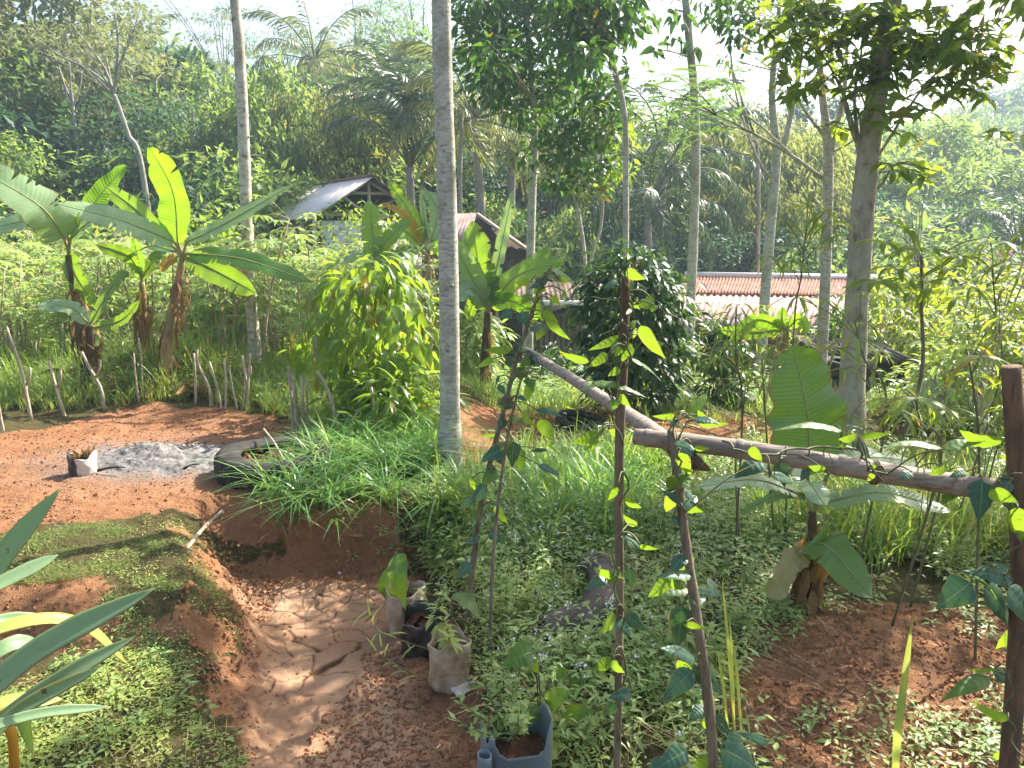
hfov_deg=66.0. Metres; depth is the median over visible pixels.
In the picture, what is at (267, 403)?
grass edge
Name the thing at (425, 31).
round tree
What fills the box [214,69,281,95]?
round tree
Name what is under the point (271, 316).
cassava plant
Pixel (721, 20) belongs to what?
forked tree
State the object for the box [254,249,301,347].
cassava plant
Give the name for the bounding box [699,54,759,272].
thin tree
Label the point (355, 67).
round tree
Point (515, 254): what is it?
house
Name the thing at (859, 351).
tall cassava
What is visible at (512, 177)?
palm tree
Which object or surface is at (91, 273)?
cassava plant
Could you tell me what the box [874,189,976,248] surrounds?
dark tree
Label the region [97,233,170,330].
cassava plant
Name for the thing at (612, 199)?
dark tree
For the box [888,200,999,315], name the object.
dark tree
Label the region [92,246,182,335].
cassava plant
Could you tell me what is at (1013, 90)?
round tree
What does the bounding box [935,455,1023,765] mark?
bean vine
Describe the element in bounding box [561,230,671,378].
forest bush
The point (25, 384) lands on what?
stake
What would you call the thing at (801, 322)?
banana plant
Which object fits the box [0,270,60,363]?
cassava plant
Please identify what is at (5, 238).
shrub
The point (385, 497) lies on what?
long grass
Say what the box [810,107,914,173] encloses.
round tree
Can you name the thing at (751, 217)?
bamboo clump
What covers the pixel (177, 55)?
round tree
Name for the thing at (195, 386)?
stake
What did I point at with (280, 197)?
forest bush
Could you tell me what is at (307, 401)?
stake
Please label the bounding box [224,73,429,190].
tree
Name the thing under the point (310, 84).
dark tree
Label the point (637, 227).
dark tree
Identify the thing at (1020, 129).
dark tree
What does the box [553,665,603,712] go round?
bean seedling
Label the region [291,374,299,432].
stake
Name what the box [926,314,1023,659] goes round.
tall cassava
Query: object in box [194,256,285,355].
cassava plant
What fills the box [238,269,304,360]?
cassava plant
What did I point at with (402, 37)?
albizia tree
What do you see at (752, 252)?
dark tree
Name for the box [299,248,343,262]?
cassava plant
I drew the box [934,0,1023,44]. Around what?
shade tree
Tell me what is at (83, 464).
planting bag
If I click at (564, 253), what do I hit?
forest bush
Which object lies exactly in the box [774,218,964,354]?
forest bush
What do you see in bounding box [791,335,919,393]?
open shed
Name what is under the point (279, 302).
cassava plant
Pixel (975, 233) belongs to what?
forest bush
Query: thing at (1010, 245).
tall cassava
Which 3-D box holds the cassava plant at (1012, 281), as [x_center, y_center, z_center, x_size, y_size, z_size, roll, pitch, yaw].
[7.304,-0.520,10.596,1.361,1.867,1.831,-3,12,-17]
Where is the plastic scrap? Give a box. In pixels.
[451,680,477,695]
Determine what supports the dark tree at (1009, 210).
on the ground at (312, 688)
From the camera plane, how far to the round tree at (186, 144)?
27.60 m
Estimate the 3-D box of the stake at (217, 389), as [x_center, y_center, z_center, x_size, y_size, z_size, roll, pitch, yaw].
[-3.236,0.043,8.608,0.155,0.581,0.042,4,12,20]
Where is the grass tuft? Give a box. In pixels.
[717,583,741,732]
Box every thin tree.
[0,0,163,209]
[58,61,89,255]
[175,99,206,150]
[202,107,229,188]
[453,92,476,213]
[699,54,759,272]
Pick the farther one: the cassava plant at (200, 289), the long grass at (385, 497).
the cassava plant at (200, 289)
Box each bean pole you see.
[463,265,552,637]
[489,367,524,656]
[734,458,743,571]
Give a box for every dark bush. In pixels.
[558,238,718,415]
[684,314,761,407]
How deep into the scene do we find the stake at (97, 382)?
8.65 m
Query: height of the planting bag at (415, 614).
0.274 m
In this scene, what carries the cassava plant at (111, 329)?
on the ground at (312, 688)
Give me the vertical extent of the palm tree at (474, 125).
10.302 m
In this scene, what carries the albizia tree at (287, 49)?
on the ground at (312, 688)
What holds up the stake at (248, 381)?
on the ground at (312, 688)
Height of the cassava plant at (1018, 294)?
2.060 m
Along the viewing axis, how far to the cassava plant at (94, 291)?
14.30 m
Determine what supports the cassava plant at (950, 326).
on the ground at (312, 688)
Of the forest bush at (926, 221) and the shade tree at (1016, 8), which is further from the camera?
the forest bush at (926, 221)
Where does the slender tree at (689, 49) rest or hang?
on the ground at (312, 688)
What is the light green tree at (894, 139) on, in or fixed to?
on the ground at (312, 688)
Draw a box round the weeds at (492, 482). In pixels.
[452,465,508,499]
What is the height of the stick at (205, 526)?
0.146 m
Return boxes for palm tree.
[84,9,196,72]
[241,0,381,101]
[249,48,360,108]
[316,51,494,203]
[320,38,466,181]
[384,40,575,222]
[422,93,599,223]
[554,76,782,267]
[556,137,749,370]
[941,187,1023,272]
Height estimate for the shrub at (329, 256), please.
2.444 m
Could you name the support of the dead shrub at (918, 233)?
on the ground at (312, 688)
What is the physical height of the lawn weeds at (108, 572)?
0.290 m
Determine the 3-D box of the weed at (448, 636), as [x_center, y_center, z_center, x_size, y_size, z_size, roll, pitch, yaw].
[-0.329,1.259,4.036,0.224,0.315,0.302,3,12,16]
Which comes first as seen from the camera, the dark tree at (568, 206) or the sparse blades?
the sparse blades
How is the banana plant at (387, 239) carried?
on the ground at (312, 688)
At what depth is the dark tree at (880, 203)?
31.70 m
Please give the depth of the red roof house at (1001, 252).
30.83 m
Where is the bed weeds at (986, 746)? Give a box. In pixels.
[903,663,1023,767]
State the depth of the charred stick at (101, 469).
6.42 m
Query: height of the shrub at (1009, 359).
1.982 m
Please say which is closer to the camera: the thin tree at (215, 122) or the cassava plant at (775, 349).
the cassava plant at (775, 349)
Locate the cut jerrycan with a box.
[477,702,552,767]
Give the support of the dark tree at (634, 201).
on the ground at (312, 688)
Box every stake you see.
[0,407,4,430]
[5,326,32,419]
[47,359,65,415]
[81,351,105,410]
[133,353,139,402]
[137,338,142,387]
[193,353,196,403]
[196,349,211,405]
[208,361,222,408]
[223,358,226,408]
[228,365,237,409]
[241,355,251,409]
[246,353,250,409]
[287,366,294,430]
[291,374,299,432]
[299,374,304,432]
[305,378,309,431]
[316,370,336,424]
[370,387,374,409]
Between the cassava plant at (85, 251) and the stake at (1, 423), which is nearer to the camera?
the stake at (1, 423)
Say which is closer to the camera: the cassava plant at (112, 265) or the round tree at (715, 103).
the cassava plant at (112, 265)
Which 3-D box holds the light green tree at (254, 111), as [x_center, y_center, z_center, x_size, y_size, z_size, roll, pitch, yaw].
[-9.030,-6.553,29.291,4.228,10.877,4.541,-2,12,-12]
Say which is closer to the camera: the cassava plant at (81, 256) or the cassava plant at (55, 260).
the cassava plant at (55, 260)
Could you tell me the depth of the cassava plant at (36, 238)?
16.16 m
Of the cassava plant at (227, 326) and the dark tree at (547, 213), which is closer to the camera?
the cassava plant at (227, 326)
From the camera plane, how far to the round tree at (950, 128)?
58.05 m
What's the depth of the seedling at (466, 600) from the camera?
4.24 m
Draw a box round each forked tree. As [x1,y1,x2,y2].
[621,0,868,362]
[697,0,804,389]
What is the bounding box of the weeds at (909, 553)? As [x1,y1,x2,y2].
[455,461,1009,588]
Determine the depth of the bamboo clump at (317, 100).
30.42 m
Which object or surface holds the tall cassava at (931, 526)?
on the ground at (312, 688)
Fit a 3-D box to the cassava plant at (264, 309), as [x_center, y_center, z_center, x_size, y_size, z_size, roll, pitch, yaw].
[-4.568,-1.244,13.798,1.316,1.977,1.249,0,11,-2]
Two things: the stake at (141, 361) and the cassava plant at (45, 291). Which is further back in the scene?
the cassava plant at (45, 291)
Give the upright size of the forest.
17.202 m
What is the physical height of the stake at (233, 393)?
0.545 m
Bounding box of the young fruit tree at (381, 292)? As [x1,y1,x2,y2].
[273,251,467,415]
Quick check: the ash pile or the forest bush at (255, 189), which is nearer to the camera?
the ash pile
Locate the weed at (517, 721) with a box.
[448,665,534,742]
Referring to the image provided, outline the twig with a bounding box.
[263,428,283,459]
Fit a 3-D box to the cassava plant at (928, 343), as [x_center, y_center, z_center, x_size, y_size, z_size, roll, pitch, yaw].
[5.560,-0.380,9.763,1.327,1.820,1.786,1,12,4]
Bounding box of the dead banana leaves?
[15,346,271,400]
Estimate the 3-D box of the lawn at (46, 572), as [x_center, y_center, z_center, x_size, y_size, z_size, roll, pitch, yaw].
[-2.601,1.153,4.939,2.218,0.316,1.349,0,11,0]
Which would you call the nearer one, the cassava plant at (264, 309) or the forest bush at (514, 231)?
the cassava plant at (264, 309)
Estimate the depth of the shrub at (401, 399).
7.33 m
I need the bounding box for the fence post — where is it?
[998,364,1023,767]
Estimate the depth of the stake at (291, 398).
7.73 m
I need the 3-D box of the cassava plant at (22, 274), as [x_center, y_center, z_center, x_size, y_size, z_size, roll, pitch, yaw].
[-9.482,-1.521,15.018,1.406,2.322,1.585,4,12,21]
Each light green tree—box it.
[0,125,72,273]
[145,55,249,139]
[188,83,286,191]
[205,52,321,200]
[465,190,506,222]
[498,203,557,278]
[544,202,604,280]
[572,100,675,179]
[792,116,885,194]
[834,131,926,238]
[844,151,999,245]
[876,118,960,202]
[879,108,1021,225]
[943,151,1023,205]
[951,197,1023,271]
[989,156,1023,222]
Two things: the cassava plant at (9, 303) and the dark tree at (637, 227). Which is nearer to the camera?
the cassava plant at (9, 303)
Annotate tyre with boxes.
[213,436,335,492]
[554,409,605,432]
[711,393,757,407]
[827,356,872,377]
[831,377,870,392]
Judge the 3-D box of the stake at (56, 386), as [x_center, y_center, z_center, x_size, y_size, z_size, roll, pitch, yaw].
[-4.839,0.069,8.378,0.177,0.658,0.056,4,12,17]
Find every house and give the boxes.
[418,212,526,354]
[666,272,877,383]
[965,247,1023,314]
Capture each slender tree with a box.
[230,0,261,365]
[431,0,462,478]
[638,0,722,387]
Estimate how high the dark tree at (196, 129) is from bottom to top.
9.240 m
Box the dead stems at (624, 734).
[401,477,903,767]
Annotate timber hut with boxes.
[273,174,428,329]
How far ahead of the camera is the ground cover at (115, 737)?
3.59 m
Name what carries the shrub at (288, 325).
on the ground at (312, 688)
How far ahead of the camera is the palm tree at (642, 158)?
26.65 m
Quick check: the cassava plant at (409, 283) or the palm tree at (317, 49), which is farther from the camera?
the palm tree at (317, 49)
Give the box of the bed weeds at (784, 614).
[718,542,816,661]
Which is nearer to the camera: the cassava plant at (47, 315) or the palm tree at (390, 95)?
the cassava plant at (47, 315)
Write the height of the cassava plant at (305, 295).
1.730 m
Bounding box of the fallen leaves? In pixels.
[269,504,445,701]
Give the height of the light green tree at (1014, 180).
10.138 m
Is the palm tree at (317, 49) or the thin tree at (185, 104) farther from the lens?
the palm tree at (317, 49)
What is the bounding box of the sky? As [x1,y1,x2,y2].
[2,0,1023,134]
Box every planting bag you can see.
[66,444,96,476]
[385,580,424,636]
[400,600,450,658]
[427,624,471,693]
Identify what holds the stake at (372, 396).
on the ground at (312, 688)
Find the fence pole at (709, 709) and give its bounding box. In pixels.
[667,429,718,767]
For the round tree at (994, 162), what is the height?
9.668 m
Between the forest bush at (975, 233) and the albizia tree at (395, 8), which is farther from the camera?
the albizia tree at (395, 8)
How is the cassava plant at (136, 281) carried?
on the ground at (312, 688)
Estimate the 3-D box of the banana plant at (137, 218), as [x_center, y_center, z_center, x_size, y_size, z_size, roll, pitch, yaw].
[-3.566,-1.304,9.072,2.678,2.772,0.922,0,11,0]
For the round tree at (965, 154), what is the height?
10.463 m
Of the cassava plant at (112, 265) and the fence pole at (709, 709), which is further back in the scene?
the cassava plant at (112, 265)
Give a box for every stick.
[97,466,124,471]
[183,463,199,469]
[185,509,224,549]
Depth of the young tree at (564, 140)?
13.46 m
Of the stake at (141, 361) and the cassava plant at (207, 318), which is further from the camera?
the cassava plant at (207, 318)
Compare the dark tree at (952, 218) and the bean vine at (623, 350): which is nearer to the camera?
the bean vine at (623, 350)
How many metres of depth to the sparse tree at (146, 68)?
32.08 m
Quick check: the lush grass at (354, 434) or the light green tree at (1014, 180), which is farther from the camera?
the light green tree at (1014, 180)
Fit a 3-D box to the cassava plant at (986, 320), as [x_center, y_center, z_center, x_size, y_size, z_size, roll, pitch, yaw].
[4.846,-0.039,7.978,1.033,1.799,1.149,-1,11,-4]
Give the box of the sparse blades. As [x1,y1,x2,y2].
[403,486,855,767]
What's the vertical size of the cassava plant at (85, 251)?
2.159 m
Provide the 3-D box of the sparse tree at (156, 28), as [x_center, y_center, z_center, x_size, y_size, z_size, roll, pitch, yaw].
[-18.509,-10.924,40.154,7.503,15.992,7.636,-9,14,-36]
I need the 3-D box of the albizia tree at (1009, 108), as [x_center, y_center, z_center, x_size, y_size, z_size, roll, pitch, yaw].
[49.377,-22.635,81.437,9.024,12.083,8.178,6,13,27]
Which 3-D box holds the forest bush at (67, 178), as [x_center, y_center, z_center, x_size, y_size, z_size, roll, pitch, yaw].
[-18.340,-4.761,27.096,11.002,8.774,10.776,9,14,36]
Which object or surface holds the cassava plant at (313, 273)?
on the ground at (312, 688)
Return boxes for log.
[668,542,743,563]
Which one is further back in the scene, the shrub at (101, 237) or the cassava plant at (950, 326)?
the shrub at (101, 237)
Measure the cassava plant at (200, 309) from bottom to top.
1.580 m
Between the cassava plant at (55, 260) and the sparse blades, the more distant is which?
the cassava plant at (55, 260)
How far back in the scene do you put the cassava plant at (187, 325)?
15.64 m
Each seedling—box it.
[377,553,412,610]
[451,591,480,629]
[502,640,594,734]
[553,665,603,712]
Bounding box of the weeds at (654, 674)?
[406,471,872,767]
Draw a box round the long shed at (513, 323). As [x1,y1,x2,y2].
[492,281,603,382]
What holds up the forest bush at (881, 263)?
on the ground at (312, 688)
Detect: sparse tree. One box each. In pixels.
[0,0,151,133]
[0,0,189,195]
[0,1,112,124]
[0,20,139,195]
[75,0,205,106]
[716,102,814,150]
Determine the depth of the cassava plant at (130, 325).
12.45 m
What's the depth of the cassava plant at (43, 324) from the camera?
11.24 m
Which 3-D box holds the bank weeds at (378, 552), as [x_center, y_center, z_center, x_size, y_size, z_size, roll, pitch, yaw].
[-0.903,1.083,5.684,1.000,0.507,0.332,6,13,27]
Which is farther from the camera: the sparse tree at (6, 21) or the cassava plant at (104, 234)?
the sparse tree at (6, 21)
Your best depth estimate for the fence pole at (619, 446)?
2.62 m
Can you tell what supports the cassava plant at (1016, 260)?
on the ground at (312, 688)
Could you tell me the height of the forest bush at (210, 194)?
6.564 m
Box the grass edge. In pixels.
[0,355,370,433]
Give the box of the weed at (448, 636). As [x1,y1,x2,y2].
[425,605,468,654]
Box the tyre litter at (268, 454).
[242,446,307,461]
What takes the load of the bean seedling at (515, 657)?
on the ground at (312, 688)
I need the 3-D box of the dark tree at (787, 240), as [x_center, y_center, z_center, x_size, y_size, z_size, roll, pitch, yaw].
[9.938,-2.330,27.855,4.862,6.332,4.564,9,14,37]
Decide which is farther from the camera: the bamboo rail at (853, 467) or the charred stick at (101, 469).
the charred stick at (101, 469)
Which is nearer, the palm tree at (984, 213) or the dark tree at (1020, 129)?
the palm tree at (984, 213)
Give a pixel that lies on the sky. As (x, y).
(322, 8)
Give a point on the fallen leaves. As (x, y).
(361, 535)
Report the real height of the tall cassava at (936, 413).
1.477 m
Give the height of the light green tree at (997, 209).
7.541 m
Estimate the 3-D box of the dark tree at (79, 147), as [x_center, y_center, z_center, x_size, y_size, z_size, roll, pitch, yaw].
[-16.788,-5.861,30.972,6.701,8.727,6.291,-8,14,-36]
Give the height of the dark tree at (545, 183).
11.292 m
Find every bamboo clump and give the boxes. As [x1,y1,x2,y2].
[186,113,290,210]
[187,78,342,175]
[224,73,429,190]
[261,120,378,220]
[283,94,433,205]
[608,113,760,260]
[664,173,818,274]
[667,111,854,233]
[726,120,894,247]
[727,191,848,272]
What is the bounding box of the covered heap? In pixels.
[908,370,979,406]
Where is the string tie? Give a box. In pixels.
[868,460,882,484]
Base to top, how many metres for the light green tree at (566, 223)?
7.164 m
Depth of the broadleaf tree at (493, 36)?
14.71 m
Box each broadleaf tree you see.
[451,0,616,377]
[534,0,659,257]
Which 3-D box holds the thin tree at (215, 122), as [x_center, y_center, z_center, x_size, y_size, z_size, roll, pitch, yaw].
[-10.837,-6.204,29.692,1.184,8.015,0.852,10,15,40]
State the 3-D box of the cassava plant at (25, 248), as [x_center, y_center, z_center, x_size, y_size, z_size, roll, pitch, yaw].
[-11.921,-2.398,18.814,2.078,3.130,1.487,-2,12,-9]
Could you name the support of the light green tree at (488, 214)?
on the ground at (312, 688)
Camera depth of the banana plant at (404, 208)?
14.74 m
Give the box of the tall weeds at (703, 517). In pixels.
[448,394,1006,546]
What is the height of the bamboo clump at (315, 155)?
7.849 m
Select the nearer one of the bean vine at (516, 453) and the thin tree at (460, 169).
the bean vine at (516, 453)
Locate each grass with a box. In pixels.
[0,312,475,420]
[1,316,900,401]
[158,405,543,538]
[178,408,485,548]
[222,457,408,544]
[257,384,495,478]
[369,430,569,570]
[436,418,1005,556]
[460,365,1004,441]
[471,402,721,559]
[542,437,1004,462]
[705,430,1009,573]
[892,617,912,767]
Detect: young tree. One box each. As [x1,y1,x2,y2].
[505,73,632,347]
[563,100,645,401]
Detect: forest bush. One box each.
[0,80,156,290]
[0,132,88,271]
[0,144,163,313]
[104,142,324,299]
[109,157,285,318]
[193,165,358,250]
[232,141,475,236]
[392,200,568,279]
[469,238,633,362]
[491,209,576,281]
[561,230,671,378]
[753,245,903,337]
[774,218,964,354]
[831,199,1003,354]
[831,240,981,378]
[832,225,1023,355]
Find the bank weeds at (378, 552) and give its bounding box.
[336,492,443,567]
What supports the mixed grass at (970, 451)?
on the ground at (312, 688)
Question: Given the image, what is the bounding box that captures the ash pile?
[97,441,226,474]
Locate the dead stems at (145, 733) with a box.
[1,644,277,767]
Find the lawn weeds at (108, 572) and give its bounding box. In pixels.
[2,514,228,623]
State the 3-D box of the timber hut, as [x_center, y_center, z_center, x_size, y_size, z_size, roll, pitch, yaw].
[-5.137,-3.754,24.511,3.784,5.052,6.268,-6,13,-28]
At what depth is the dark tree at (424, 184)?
30.80 m
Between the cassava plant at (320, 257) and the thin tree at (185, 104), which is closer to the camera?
the cassava plant at (320, 257)
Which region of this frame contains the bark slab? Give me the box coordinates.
[526,550,615,637]
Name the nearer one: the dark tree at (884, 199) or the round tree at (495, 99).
the dark tree at (884, 199)
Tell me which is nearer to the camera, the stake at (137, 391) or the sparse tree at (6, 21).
the stake at (137, 391)
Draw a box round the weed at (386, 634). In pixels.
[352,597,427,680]
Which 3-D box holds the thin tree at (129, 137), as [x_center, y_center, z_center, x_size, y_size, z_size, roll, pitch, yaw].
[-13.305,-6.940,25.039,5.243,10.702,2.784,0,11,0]
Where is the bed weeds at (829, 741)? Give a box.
[726,584,1006,767]
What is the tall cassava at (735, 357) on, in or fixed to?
on the ground at (312, 688)
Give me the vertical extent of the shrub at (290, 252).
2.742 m
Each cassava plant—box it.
[0,217,50,328]
[0,239,65,319]
[0,241,53,337]
[0,242,41,345]
[0,242,64,361]
[0,246,18,291]
[0,248,51,360]
[0,260,34,356]
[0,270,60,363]
[0,278,37,341]
[0,283,38,359]
[1,229,81,332]
[17,269,95,357]
[22,266,68,349]
[23,233,89,332]
[27,277,68,332]
[30,275,103,361]
[32,252,89,328]
[42,237,143,354]
[43,257,114,324]
[55,250,120,330]
[56,263,138,336]
[57,279,131,358]
[59,233,129,335]
[60,274,116,341]
[72,241,161,353]
[82,231,165,337]
[83,227,148,348]
[86,222,188,301]
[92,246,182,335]
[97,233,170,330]
[97,259,131,339]
[117,279,167,342]
[127,268,179,343]
[129,265,190,330]
[142,215,221,345]
[153,218,237,349]
[159,245,195,337]
[173,244,265,353]
[183,251,263,351]
[184,280,228,344]
[185,277,221,350]
[187,278,240,347]
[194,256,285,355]
[194,284,260,355]
[205,278,262,357]
[208,194,321,367]
[208,226,295,313]
[220,224,300,357]
[229,280,291,361]
[230,261,284,350]
[234,242,303,359]
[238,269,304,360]
[239,258,305,346]
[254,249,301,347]
[255,225,338,333]
[268,246,321,316]
[268,260,351,368]
[275,266,326,344]
[283,275,339,362]
[294,280,340,347]
[295,263,370,353]
[298,254,342,272]
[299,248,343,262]
[318,241,371,323]
[318,255,388,355]
[334,273,405,328]
[338,245,399,276]
[366,278,408,347]
[391,280,438,342]
[393,227,438,346]
[397,286,435,344]
[398,287,438,341]
[685,309,742,388]
[740,305,820,414]
[844,287,938,395]
[902,284,1023,406]
[917,294,994,368]
[932,263,1023,430]
[933,292,1023,454]
[954,257,1023,403]
[967,302,1023,381]
[986,272,1023,356]
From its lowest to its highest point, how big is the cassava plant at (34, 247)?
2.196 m
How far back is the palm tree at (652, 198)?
23.89 m
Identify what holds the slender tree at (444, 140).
on the ground at (312, 688)
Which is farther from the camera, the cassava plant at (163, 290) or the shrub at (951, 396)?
the cassava plant at (163, 290)
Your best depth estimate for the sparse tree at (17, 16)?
30.91 m
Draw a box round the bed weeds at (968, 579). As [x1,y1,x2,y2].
[863,544,1009,604]
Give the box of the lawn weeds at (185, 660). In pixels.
[102,591,211,701]
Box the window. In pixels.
[293,228,300,254]
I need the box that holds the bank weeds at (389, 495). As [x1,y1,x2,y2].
[355,475,439,551]
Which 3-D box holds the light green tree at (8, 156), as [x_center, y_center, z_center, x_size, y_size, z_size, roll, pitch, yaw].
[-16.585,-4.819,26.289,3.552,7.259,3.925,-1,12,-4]
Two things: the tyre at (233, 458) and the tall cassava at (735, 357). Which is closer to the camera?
the tall cassava at (735, 357)
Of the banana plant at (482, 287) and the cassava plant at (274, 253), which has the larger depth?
the cassava plant at (274, 253)
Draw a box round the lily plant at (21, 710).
[0,488,156,767]
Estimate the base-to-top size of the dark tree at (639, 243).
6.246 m
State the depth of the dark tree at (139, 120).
28.61 m
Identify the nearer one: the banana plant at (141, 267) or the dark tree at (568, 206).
the banana plant at (141, 267)
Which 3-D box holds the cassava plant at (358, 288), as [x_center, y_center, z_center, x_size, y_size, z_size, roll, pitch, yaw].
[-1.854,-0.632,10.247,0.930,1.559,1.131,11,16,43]
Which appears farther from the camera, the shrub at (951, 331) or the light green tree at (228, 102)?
the light green tree at (228, 102)
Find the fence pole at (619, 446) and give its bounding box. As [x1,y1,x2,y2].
[613,277,629,767]
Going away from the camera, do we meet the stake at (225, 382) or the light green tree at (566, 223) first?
the stake at (225, 382)
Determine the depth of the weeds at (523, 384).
13.15 m
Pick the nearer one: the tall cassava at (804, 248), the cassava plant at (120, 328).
the tall cassava at (804, 248)
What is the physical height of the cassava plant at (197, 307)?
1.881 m
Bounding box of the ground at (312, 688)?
[0,348,1023,767]
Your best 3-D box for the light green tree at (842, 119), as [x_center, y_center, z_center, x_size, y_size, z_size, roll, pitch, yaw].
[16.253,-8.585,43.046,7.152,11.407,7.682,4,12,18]
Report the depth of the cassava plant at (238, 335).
11.64 m
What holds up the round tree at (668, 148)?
on the ground at (312, 688)
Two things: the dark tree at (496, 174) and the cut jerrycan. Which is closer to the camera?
the cut jerrycan
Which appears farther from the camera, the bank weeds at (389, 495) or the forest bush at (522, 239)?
the forest bush at (522, 239)
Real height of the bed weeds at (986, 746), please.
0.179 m
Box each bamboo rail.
[523,347,710,470]
[632,428,1002,496]
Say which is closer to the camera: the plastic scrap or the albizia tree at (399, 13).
the plastic scrap
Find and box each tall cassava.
[690,303,777,551]
[725,340,834,549]
[732,191,867,535]
[765,291,913,557]
[840,221,999,463]
[858,388,981,625]
[884,399,994,606]
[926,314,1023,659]
[931,227,1023,526]
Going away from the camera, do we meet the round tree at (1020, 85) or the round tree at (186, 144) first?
the round tree at (186, 144)
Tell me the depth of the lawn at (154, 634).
4.20 m
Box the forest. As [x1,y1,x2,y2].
[563,89,1023,157]
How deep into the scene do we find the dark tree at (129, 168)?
27.07 m
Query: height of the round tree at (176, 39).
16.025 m
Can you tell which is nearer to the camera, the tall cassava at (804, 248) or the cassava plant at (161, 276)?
the tall cassava at (804, 248)
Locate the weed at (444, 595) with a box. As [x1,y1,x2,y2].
[413,583,449,614]
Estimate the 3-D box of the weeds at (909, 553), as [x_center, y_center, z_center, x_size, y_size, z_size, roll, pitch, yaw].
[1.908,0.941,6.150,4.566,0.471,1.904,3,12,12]
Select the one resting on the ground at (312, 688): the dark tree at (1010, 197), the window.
the dark tree at (1010, 197)
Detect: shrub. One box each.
[0,188,149,325]
[33,205,189,322]
[153,201,263,340]
[220,249,329,344]
[255,233,335,337]
[276,245,355,331]
[296,196,403,313]
[304,355,470,448]
[337,208,438,346]
[421,307,519,385]
[502,341,593,387]
[592,294,669,371]
[677,332,745,391]
[777,299,894,367]
[801,268,985,379]
[868,252,1023,379]
[874,194,961,369]
[883,342,1023,435]
[918,314,1021,362]
[933,269,1023,412]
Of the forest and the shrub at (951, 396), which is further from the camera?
the forest
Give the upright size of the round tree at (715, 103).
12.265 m
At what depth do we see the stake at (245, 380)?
8.59 m
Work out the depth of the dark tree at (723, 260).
26.65 m
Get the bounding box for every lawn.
[0,516,247,631]
[95,583,207,714]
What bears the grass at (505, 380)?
on the ground at (312, 688)
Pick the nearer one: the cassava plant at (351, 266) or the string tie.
the string tie
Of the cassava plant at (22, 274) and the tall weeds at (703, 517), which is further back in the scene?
the cassava plant at (22, 274)
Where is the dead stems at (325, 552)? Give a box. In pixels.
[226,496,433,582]
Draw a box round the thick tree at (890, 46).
[743,0,1023,450]
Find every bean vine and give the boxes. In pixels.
[458,267,578,578]
[559,263,665,750]
[648,393,767,767]
[722,422,1002,520]
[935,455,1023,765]
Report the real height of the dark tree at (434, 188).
13.071 m
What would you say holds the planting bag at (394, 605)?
on the ground at (312, 688)
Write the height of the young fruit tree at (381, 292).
1.875 m
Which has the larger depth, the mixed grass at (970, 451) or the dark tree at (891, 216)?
the dark tree at (891, 216)
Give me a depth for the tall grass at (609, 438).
6.44 m
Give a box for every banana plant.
[0,163,125,373]
[35,270,139,389]
[56,147,310,380]
[96,238,166,365]
[343,200,417,358]
[359,180,437,347]
[458,189,564,387]
[694,345,952,617]
[720,307,809,365]
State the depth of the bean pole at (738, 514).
5.44 m
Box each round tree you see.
[0,29,86,241]
[26,71,173,226]
[105,16,234,101]
[118,36,221,127]
[120,114,234,211]
[142,59,251,133]
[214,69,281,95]
[298,12,464,93]
[302,42,424,119]
[361,109,516,173]
[469,79,537,146]
[501,116,580,207]
[634,123,681,182]
[644,91,765,172]
[755,82,862,148]
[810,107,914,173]
[909,135,1011,193]
[922,118,1006,163]
[940,84,1023,141]
[944,101,998,130]
[954,111,1023,160]
[964,146,1022,203]
[979,70,1023,126]
[997,74,1023,114]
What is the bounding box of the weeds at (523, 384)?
[1,316,1023,403]
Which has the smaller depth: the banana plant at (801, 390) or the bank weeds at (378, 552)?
the banana plant at (801, 390)
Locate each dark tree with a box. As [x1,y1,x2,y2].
[1,127,155,211]
[16,82,202,203]
[49,136,194,269]
[74,92,219,178]
[123,104,235,201]
[227,57,365,117]
[348,76,548,216]
[348,143,436,217]
[412,85,563,219]
[423,141,507,221]
[456,149,553,243]
[486,143,639,269]
[507,118,597,236]
[536,159,682,261]
[560,185,679,312]
[592,154,678,274]
[597,226,685,317]
[616,196,748,352]
[653,221,756,349]
[713,226,819,272]
[729,228,846,272]
[819,187,905,245]
[820,189,945,258]
[838,183,927,240]
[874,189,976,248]
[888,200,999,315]
[917,169,995,221]
[961,190,1023,236]
[963,196,1023,258]
[972,123,1023,178]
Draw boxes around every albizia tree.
[128,0,303,95]
[217,30,338,90]
[224,26,349,80]
[272,0,431,76]
[304,31,424,93]
[311,0,507,81]
[355,0,527,79]
[712,78,816,138]
[948,105,1023,131]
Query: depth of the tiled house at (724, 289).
18.83 m

